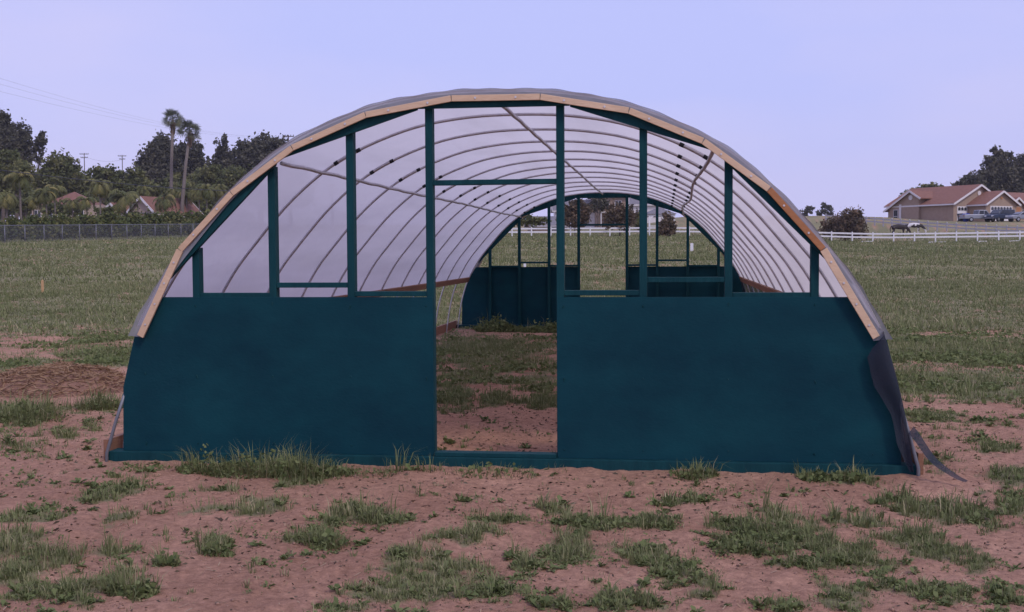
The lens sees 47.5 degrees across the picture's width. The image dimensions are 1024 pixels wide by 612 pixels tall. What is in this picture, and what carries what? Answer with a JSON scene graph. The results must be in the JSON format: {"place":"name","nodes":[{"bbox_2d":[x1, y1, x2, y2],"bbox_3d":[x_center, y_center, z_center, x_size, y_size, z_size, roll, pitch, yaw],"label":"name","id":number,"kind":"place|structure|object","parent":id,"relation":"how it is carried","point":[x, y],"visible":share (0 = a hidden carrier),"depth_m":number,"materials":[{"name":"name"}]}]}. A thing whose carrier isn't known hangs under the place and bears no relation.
{"place":"outdoors","nodes":[
{"label":"outdoors","id":0,"kind":"place"},
{"bbox_2d":[0,384,1022,611],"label":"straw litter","id":1,"kind":"object","parent":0,"point":[518,546],"visible":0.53,"depth_m":5.96,"materials":[{"name":"beige plant"}]},
{"bbox_2d":[0,216,1023,611],"bbox_3d":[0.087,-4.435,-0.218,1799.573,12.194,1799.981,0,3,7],"label":"ground","id":2,"kind":"structure","parent":0,"point":[782,578],"depth_m":7.26,"materials":[{"name":"red soil"}]},
{"bbox_2d":[0,218,9,241],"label":"hedge bush","id":3,"kind":"object","parent":2,"relation":"on","point":[2,232],"visible":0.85,"depth_m":107.85,"materials":[{"name":"green plant"}]},
{"bbox_2d":[0,192,18,217],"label":"queen palm","id":4,"kind":"object","parent":2,"relation":"on","point":[9,198],"visible":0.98,"depth_m":139.08,"materials":[{"name":"green plant"}]},
{"bbox_2d":[0,108,27,156],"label":"eucalyptus tree","id":5,"kind":"object","parent":2,"relation":"on","point":[9,136],"visible":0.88,"depth_m":224.03,"materials":[{"name":"green plant"}]},
{"bbox_2d":[2,170,35,219],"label":"queen palm","id":6,"kind":"object","parent":2,"relation":"on","point":[20,180],"visible":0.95,"depth_m":141.35,"materials":[{"name":"green plant"}]},
{"bbox_2d":[3,215,35,240],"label":"hedge bush","id":7,"kind":"object","parent":2,"relation":"on","point":[16,232],"visible":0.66,"depth_m":112.70,"materials":[{"name":"green plant"}]},
{"bbox_2d":[0,148,40,221],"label":"broadleaf tree","id":8,"kind":"object","parent":2,"relation":"on","point":[10,160],"visible":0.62,"depth_m":188.86,"materials":[{"name":"green plant"}]},
{"bbox_2d":[9,117,35,220],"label":"eucalyptus tree","id":9,"kind":"object","parent":2,"relation":"on","point":[25,140],"visible":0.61,"depth_m":226.96,"materials":[{"name":"green plant"}]},
{"bbox_2d":[0,183,44,217],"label":"broadleaf tree","id":10,"kind":"object","parent":2,"relation":"on","point":[25,195],"visible":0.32,"depth_m":181.18,"materials":[{"name":"green plant"}]},
{"bbox_2d":[23,196,44,216],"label":"queen palm","id":11,"kind":"object","parent":2,"relation":"on","point":[32,205],"visible":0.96,"depth_m":145.35,"materials":[{"name":"green plant"}]},
{"bbox_2d":[32,130,47,188],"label":"eucalyptus tree","id":12,"kind":"object","parent":2,"relation":"on","point":[40,141],"visible":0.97,"depth_m":229.59,"materials":[{"name":"green plant"}]},
{"bbox_2d":[0,388,83,422],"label":"grass clump","id":13,"kind":"object","parent":2,"relation":"on","point":[23,410],"visible":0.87,"depth_m":11.20,"materials":[{"name":"green plant"}]},
{"bbox_2d":[21,211,68,239],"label":"hedge bush","id":14,"kind":"object","parent":2,"relation":"on","point":[52,230],"visible":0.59,"depth_m":117.12,"materials":[{"name":"green plant"}]},
{"bbox_2d":[34,186,58,216],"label":"queen palm","id":15,"kind":"object","parent":2,"relation":"on","point":[43,194],"visible":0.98,"depth_m":145.35,"materials":[{"name":"green plant"}]},
{"bbox_2d":[44,184,67,213],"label":"queen palm","id":16,"kind":"object","parent":2,"relation":"on","point":[61,189],"visible":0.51,"depth_m":159.44,"materials":[{"name":"green plant"}]},
{"bbox_2d":[31,147,90,196],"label":"broadleaf tree","id":17,"kind":"object","parent":2,"relation":"on","point":[61,165],"visible":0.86,"depth_m":203.69,"materials":[{"name":"green plant"}]},
{"bbox_2d":[39,199,82,217],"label":"broadleaf tree","id":18,"kind":"object","parent":2,"relation":"on","point":[60,207],"visible":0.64,"depth_m":167.65,"materials":[{"name":"green plant"}]},
{"bbox_2d":[0,359,125,398],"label":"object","id":19,"kind":"object","parent":2,"relation":"on","point":[64,378],"visible":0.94,"depth_m":13.31,"materials":[{"name":"brown soil"}]},
{"bbox_2d":[49,212,83,238],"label":"hedge bush","id":20,"kind":"object","parent":2,"relation":"on","point":[70,225],"visible":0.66,"depth_m":121.98,"materials":[{"name":"green plant"}]},
{"bbox_2d":[32,192,105,218],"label":"hip roofed house","id":21,"kind":"structure","parent":2,"relation":"on","point":[73,195],"depth_m":176.13,"materials":[{"name":"red paint"}]},
{"bbox_2d":[63,198,81,217],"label":"queen palm","id":22,"kind":"object","parent":2,"relation":"on","point":[72,205],"visible":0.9,"depth_m":164.14,"materials":[{"name":"green plant"}]},
{"bbox_2d":[75,196,97,213],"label":"queen palm","id":23,"kind":"object","parent":2,"relation":"on","point":[85,204],"visible":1,"depth_m":149.13,"materials":[{"name":"green plant"}]},
{"bbox_2d":[73,212,104,237],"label":"hedge bush","id":24,"kind":"object","parent":2,"relation":"on","point":[88,223],"visible":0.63,"depth_m":127.09,"materials":[{"name":"green plant"}]},
{"bbox_2d":[0,224,180,242],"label":"chain link fence","id":25,"kind":"object","parent":2,"relation":"on","point":[95,227],"visible":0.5,"depth_m":118.24,"materials":[{"name":"grey metal"}]},
{"bbox_2d":[69,378,121,410],"bbox_3d":[-4.261,0.909,12.008,0.684,0.366,0.786,-3,4,-41],"label":"grass clump","id":26,"kind":"object","parent":2,"relation":"on","point":[103,405],"visible":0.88,"depth_m":11.98,"materials":[{"name":"green plant"}]},
{"bbox_2d":[84,179,112,215],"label":"queen palm","id":27,"kind":"object","parent":2,"relation":"on","point":[97,187],"visible":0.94,"depth_m":143.04,"materials":[{"name":"green plant"}]},
{"bbox_2d":[77,163,125,203],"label":"broadleaf tree","id":28,"kind":"object","parent":2,"relation":"on","point":[100,173],"visible":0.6,"depth_m":209.56,"materials":[{"name":"green plant"}]},
{"bbox_2d":[93,206,122,216],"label":"broadleaf tree","id":29,"kind":"object","parent":2,"relation":"on","point":[104,209],"visible":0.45,"depth_m":157.58,"materials":[{"name":"green plant"}]},
{"bbox_2d":[94,208,132,237],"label":"hedge bush","id":30,"kind":"object","parent":2,"relation":"on","point":[111,217],"visible":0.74,"depth_m":131.66,"materials":[{"name":"green plant"}]},
{"bbox_2d":[107,189,141,215],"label":"queen palm","id":31,"kind":"object","parent":2,"relation":"on","point":[124,200],"visible":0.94,"depth_m":138.84,"materials":[{"name":"green plant"}]},
{"bbox_2d":[77,551,178,599],"bbox_3d":[-1.844,1.259,5.527,0.437,0.250,0.424,1,3,28],"label":"grass clump","id":32,"kind":"object","parent":2,"relation":"on","point":[140,588],"visible":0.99,"depth_m":5.50,"materials":[{"name":"green plant"}]},
{"bbox_2d":[108,162,156,197],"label":"broadleaf tree","id":33,"kind":"object","parent":2,"relation":"on","point":[136,176],"visible":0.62,"depth_m":210.35,"materials":[{"name":"green plant"}]},
{"bbox_2d":[119,208,150,236],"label":"hedge bush","id":34,"kind":"object","parent":2,"relation":"on","point":[134,217],"visible":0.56,"depth_m":136.33,"materials":[{"name":"green plant"}]},
{"bbox_2d":[114,459,169,471],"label":"weed clump","id":35,"kind":"object","parent":2,"relation":"on","point":[136,467],"visible":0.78,"depth_m":8.68,"materials":[{"name":"green plant"}]},
{"bbox_2d":[135,185,152,197],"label":"queen palm","id":36,"kind":"object","parent":2,"relation":"on","point":[144,190],"visible":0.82,"depth_m":164.12,"materials":[{"name":"green plant"}]},
{"bbox_2d":[106,196,203,216],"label":"gabled house","id":37,"kind":"structure","parent":2,"relation":"on","point":[148,201],"depth_m":163.39,"materials":[{"name":"red paint"}]},
{"bbox_2d":[127,128,183,184],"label":"broadleaf tree","id":38,"kind":"object","parent":2,"relation":"on","point":[153,162],"visible":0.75,"depth_m":237.82,"materials":[{"name":"green plant"}]},
{"bbox_2d":[139,206,175,235],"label":"hedge bush","id":39,"kind":"object","parent":2,"relation":"on","point":[156,218],"visible":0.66,"depth_m":140.99,"materials":[{"name":"green plant"}]},
{"bbox_2d":[153,194,176,212],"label":"queen palm","id":40,"kind":"object","parent":2,"relation":"on","point":[165,202],"visible":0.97,"depth_m":149.09,"materials":[{"name":"green plant"}]},
{"bbox_2d":[147,545,187,566],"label":"grass clump","id":41,"kind":"object","parent":2,"relation":"on","point":[173,560],"visible":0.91,"depth_m":5.99,"materials":[{"name":"green plant"}]},
{"bbox_2d":[156,172,181,196],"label":"woodland tree","id":42,"kind":"object","parent":2,"relation":"on","point":[176,176],"visible":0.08,"depth_m":236.19,"materials":[{"name":"green plant"}]},
{"bbox_2d":[161,108,184,194],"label":"fan palm","id":43,"kind":"object","parent":2,"relation":"on","point":[170,113],"visible":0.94,"depth_m":171.68,"materials":[{"name":"green plant"}]},
{"bbox_2d":[154,208,195,235],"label":"hedge bush","id":44,"kind":"object","parent":2,"relation":"on","point":[177,218],"visible":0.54,"depth_m":145.08,"materials":[{"name":"green plant"}]},
{"bbox_2d":[147,179,208,196],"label":"broadleaf tree","id":45,"kind":"object","parent":2,"relation":"on","point":[158,191],"visible":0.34,"depth_m":198.72,"materials":[{"name":"green plant"}]},
{"bbox_2d":[176,190,195,207],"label":"queen palm","id":46,"kind":"object","parent":2,"relation":"on","point":[187,197],"visible":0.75,"depth_m":169.29,"materials":[{"name":"green plant"}]},
{"bbox_2d":[175,120,201,211],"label":"fan palm","id":47,"kind":"object","parent":2,"relation":"on","point":[190,136],"visible":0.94,"depth_m":167.66,"materials":[{"name":"green plant"}]},
{"bbox_2d":[175,137,210,179],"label":"broadleaf tree","id":48,"kind":"object","parent":2,"relation":"on","point":[196,157],"visible":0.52,"depth_m":241.66,"materials":[{"name":"green plant"}]},
{"bbox_2d":[183,210,207,234],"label":"hedge bush","id":49,"kind":"object","parent":2,"relation":"on","point":[198,217],"visible":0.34,"depth_m":148.56,"materials":[{"name":"green plant"}]},
{"bbox_2d":[189,189,205,211],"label":"queen palm","id":50,"kind":"object","parent":2,"relation":"on","point":[194,195],"visible":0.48,"depth_m":167.07,"materials":[{"name":"green plant"}]},
{"bbox_2d":[161,443,236,476],"bbox_3d":[-2.280,1.092,8.550,0.648,0.326,0.539,1,3,20],"label":"weed clump","id":51,"kind":"object","parent":2,"relation":"on","point":[196,468],"visible":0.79,"depth_m":8.53,"materials":[{"name":"green plant"}]},
{"bbox_2d":[179,189,218,213],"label":"broadleaf tree","id":52,"kind":"object","parent":2,"relation":"on","point":[211,203],"visible":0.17,"depth_m":183.29,"materials":[{"name":"green plant"}]},
{"bbox_2d":[195,184,216,213],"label":"queen palm","id":53,"kind":"object","parent":2,"relation":"on","point":[204,194],"visible":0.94,"depth_m":159.05,"materials":[{"name":"green plant"}]},
{"bbox_2d":[192,535,237,556],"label":"grass clump","id":54,"kind":"object","parent":2,"relation":"on","point":[225,551],"visible":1,"depth_m":6.25,"materials":[{"name":"green plant"}]},
{"bbox_2d":[189,162,246,190],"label":"broadleaf tree","id":55,"kind":"object","parent":2,"relation":"on","point":[211,175],"visible":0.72,"depth_m":213.80,"materials":[{"name":"green plant"}]},
{"bbox_2d":[211,184,228,200],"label":"queen palm","id":56,"kind":"object","parent":2,"relation":"on","point":[219,187],"visible":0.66,"depth_m":170.87,"materials":[{"name":"green plant"}]},
{"bbox_2d":[205,132,235,170],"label":"conifer tree","id":57,"kind":"object","parent":2,"relation":"on","point":[222,152],"visible":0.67,"depth_m":249.33,"materials":[{"name":"green plant"}]},
{"bbox_2d":[196,438,307,479],"bbox_3d":[-1.881,1.091,8.527,0.977,0.324,0.751,0,3,7],"label":"weed clump","id":58,"kind":"object","parent":2,"relation":"on","point":[235,468],"visible":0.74,"depth_m":8.44,"materials":[{"name":"green plant"}]},
{"bbox_2d":[223,129,287,172],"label":"broadleaf tree","id":59,"kind":"object","parent":2,"relation":"on","point":[257,150],"visible":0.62,"depth_m":238.07,"materials":[{"name":"green plant"}]},
{"bbox_2d":[250,437,338,483],"bbox_3d":[-1.603,1.079,8.308,0.816,0.360,0.706,0,3,7],"label":"grass clump","id":60,"kind":"object","parent":2,"relation":"on","point":[289,465],"visible":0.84,"depth_m":8.27,"materials":[{"name":"green plant"}]},
{"bbox_2d":[292,522,366,550],"bbox_3d":[-1.039,1.267,6.476,0.482,0.172,0.374,0,3,7],"label":"grass clump","id":61,"kind":"object","parent":2,"relation":"on","point":[328,533],"visible":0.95,"depth_m":6.45,"materials":[{"name":"green plant"}]},
{"bbox_2d":[297,455,361,478],"bbox_3d":[-1.326,1.133,8.377,0.539,0.216,0.470,0,3,7],"label":"grass clump","id":62,"kind":"object","parent":2,"relation":"on","point":[334,471],"visible":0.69,"depth_m":8.34,"materials":[{"name":"green plant"}]},
{"bbox_2d":[344,465,396,478],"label":"grass clump","id":63,"kind":"object","parent":2,"relation":"on","point":[374,471],"visible":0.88,"depth_m":8.37,"materials":[{"name":"green plant"}]},
{"bbox_2d":[379,443,424,472],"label":"grass clump","id":64,"kind":"object","parent":2,"relation":"on","point":[398,469],"visible":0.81,"depth_m":8.57,"materials":[{"name":"green plant"}]},
{"bbox_2d":[413,453,446,472],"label":"grass clump","id":65,"kind":"object","parent":2,"relation":"on","point":[429,467],"visible":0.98,"depth_m":8.57,"materials":[{"name":"green plant"}]},
{"bbox_2d":[446,461,533,478],"bbox_3d":[-0.175,1.175,8.458,0.718,0.134,0.451,0,3,7],"label":"grass clump","id":66,"kind":"object","parent":2,"relation":"on","point":[479,470],"visible":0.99,"depth_m":8.45,"materials":[{"name":"green plant"}]},
{"bbox_2d":[473,312,518,331],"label":"weed clump","id":67,"kind":"object","parent":2,"relation":"on","point":[495,327],"visible":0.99,"depth_m":23.04,"materials":[{"name":"green plant"}]},
{"bbox_2d":[0,229,1023,611],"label":"field grass","id":68,"kind":"structure","parent":2,"relation":"on","point":[868,283],"depth_m":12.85,"materials":[{"name":"green plant"}]},
{"bbox_2d":[0,394,1023,611],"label":"dead weed scraps","id":69,"kind":"object","parent":2,"relation":"on","point":[340,487],"visible":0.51,"depth_m":7.22,"materials":[{"name":"brown plant"}]},
{"bbox_2d":[514,214,551,233],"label":"shrub","id":70,"kind":"object","parent":2,"relation":"on","point":[529,220],"visible":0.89,"depth_m":149.28,"materials":[{"name":"green plant"}]},
{"bbox_2d":[103,88,967,481],"bbox_3d":[0.957,-0.444,16.104,6.403,3.056,15.820,0,3,7],"label":"greenhouse","id":71,"kind":"object","parent":2,"relation":"on","point":[267,312],"visible":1,"depth_m":8.89,"materials":[{"name":"teal paint"}]},
{"bbox_2d":[514,318,556,332],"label":"weed clump","id":72,"kind":"object","parent":2,"relation":"on","point":[540,328],"visible":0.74,"depth_m":22.80,"materials":[{"name":"green plant"}]},
{"bbox_2d":[524,216,567,230],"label":"shed","id":73,"kind":"structure","parent":2,"relation":"on","point":[553,222],"depth_m":167.74,"materials":[{"name":"beige paint"}]},
{"bbox_2d":[551,200,594,227],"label":"white cottage","id":74,"kind":"structure","parent":2,"relation":"on","point":[592,214],"depth_m":215.76,"materials":[{"name":"grey"}]},
{"bbox_2d":[565,198,592,235],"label":"shrub","id":75,"kind":"object","parent":2,"relation":"on","point":[571,214],"visible":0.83,"depth_m":136.77,"materials":[{"name":"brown plant"}]},
{"bbox_2d":[588,198,609,227],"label":"broadleaf tree","id":76,"kind":"object","parent":2,"relation":"on","point":[599,204],"visible":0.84,"depth_m":204.68,"materials":[{"name":"green plant"}]},
{"bbox_2d":[587,198,628,227],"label":"two storey house","id":77,"kind":"structure","parent":2,"relation":"on","point":[619,200],"depth_m":211.49,"materials":[{"name":"beige paint"}]},
{"bbox_2d":[599,198,638,235],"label":"shrub","id":78,"kind":"object","parent":2,"relation":"on","point":[616,214],"visible":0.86,"depth_m":136.57,"materials":[{"name":"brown plant"}]},
{"bbox_2d":[629,198,663,222],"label":"white barn","id":79,"kind":"structure","parent":2,"relation":"on","point":[650,207],"depth_m":204.62,"materials":[{"name":"grey"}]},
{"bbox_2d":[647,208,675,225],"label":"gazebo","id":80,"kind":"object","parent":2,"relation":"on","point":[651,214],"visible":0.38,"depth_m":151.88,"materials":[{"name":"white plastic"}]},
{"bbox_2d":[655,210,676,235],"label":"shrub","id":81,"kind":"object","parent":2,"relation":"on","point":[666,226],"visible":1,"depth_m":132.60,"materials":[{"name":"brown plant"}]},
{"bbox_2d":[664,458,730,480],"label":"grass clump","id":82,"kind":"object","parent":2,"relation":"on","point":[707,473],"visible":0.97,"depth_m":8.23,"materials":[{"name":"green plant"}]},
{"bbox_2d":[508,226,1023,241],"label":"rail fence","id":83,"kind":"object","parent":2,"relation":"on","point":[831,233],"visible":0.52,"depth_m":133.30,"materials":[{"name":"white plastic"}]},
{"bbox_2d":[799,205,814,215],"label":"broadleaf tree","id":84,"kind":"object","parent":2,"relation":"on","point":[807,210],"visible":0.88,"depth_m":329.03,"materials":[{"name":"green plant"}]},
{"bbox_2d":[795,463,832,481],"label":"weed clump","id":85,"kind":"object","parent":2,"relation":"on","point":[817,474],"visible":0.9,"depth_m":8.15,"materials":[{"name":"green plant"}]},
{"bbox_2d":[815,202,834,215],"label":"broadleaf tree","id":86,"kind":"object","parent":2,"relation":"on","point":[826,209],"visible":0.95,"depth_m":329.56,"materials":[{"name":"green plant"}]},
{"bbox_2d":[816,213,837,240],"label":"bare bush","id":87,"kind":"object","parent":2,"relation":"on","point":[828,226],"visible":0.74,"depth_m":137.71,"materials":[{"name":"brown plant"}]},
{"bbox_2d":[831,204,869,240],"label":"bare bush","id":88,"kind":"object","parent":2,"relation":"on","point":[852,220],"visible":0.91,"depth_m":135.69,"materials":[{"name":"brown plant"}]},
{"bbox_2d":[829,467,876,482],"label":"weed clump","id":89,"kind":"object","parent":2,"relation":"on","point":[837,473],"visible":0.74,"depth_m":8.08,"materials":[{"name":"green plant"}]},
{"bbox_2d":[890,224,910,235],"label":"horse","id":90,"kind":"object","parent":2,"relation":"on","point":[899,226],"visible":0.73,"depth_m":145.68},
{"bbox_2d":[906,223,925,232],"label":"horse","id":91,"kind":"object","parent":2,"relation":"on","point":[915,225],"visible":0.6,"depth_m":147.55},
{"bbox_2d":[825,214,1023,234],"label":"rail fence","id":92,"kind":"object","parent":2,"relation":"on","point":[946,224],"visible":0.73,"depth_m":150.07,"materials":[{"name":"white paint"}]},
{"bbox_2d":[910,182,943,188],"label":"broadleaf tree","id":93,"kind":"object","parent":2,"relation":"on","point":[931,184],"visible":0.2,"depth_m":229.62,"materials":[{"name":"green plant"}]},
{"bbox_2d":[883,184,1023,221],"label":"tan house","id":94,"kind":"structure","parent":2,"relation":"on","point":[946,203],"depth_m":180.70,"materials":[{"name":"paint"}]},
{"bbox_2d":[957,206,966,219],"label":"garage door","id":95,"kind":"structure","parent":94,"relation":"in","point":[960,209],"depth_m":178.45,"materials":[{"name":"white plastic"}]},
{"bbox_2d":[990,206,1011,220],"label":"garage door","id":96,"kind":"structure","parent":94,"relation":"in","point":[991,207],"depth_m":178.01,"materials":[{"name":"white plastic"}]},
{"bbox_2d":[950,173,986,185],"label":"eucalyptus tree","id":97,"kind":"object","parent":2,"relation":"on","point":[969,179],"visible":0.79,"depth_m":245.76,"materials":[{"name":"green plant"}]},
{"bbox_2d":[959,210,994,221],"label":"pickup truck","id":98,"kind":"object","parent":2,"relation":"on","point":[978,214],"visible":0.63,"depth_m":170.86,"materials":[{"name":"silver metal"}]},
{"bbox_2d":[970,145,1023,191],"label":"eucalyptus tree","id":99,"kind":"object","parent":2,"relation":"on","point":[997,173],"visible":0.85,"depth_m":248.50,"materials":[{"name":"green plant"}]},
{"bbox_2d":[984,209,1014,221],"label":"suv","id":100,"kind":"object","parent":2,"relation":"on","point":[998,215],"visible":0.88,"depth_m":169.89,"materials":[{"name":"blue paint"}]},
{"bbox_2d":[1005,212,1023,221],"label":"sedan","id":101,"kind":"object","parent":2,"relation":"on","point":[1017,216],"visible":1,"depth_m":167.79,"materials":[{"name":"silver metal"}]},
{"bbox_2d":[1008,153,1023,192],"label":"eucalyptus tree","id":102,"kind":"object","parent":2,"relation":"on","point":[1020,187],"visible":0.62,"depth_m":250.29,"materials":[{"name":"green plant"}]},
{"bbox_2d":[0,0,1023,219],"label":"sky","id":103,"kind":"structure","parent":0,"point":[841,104],"materials":[{"name":"blue"}]},
{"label":"utility pole","id":104,"kind":"object","parent":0,"visible":0},
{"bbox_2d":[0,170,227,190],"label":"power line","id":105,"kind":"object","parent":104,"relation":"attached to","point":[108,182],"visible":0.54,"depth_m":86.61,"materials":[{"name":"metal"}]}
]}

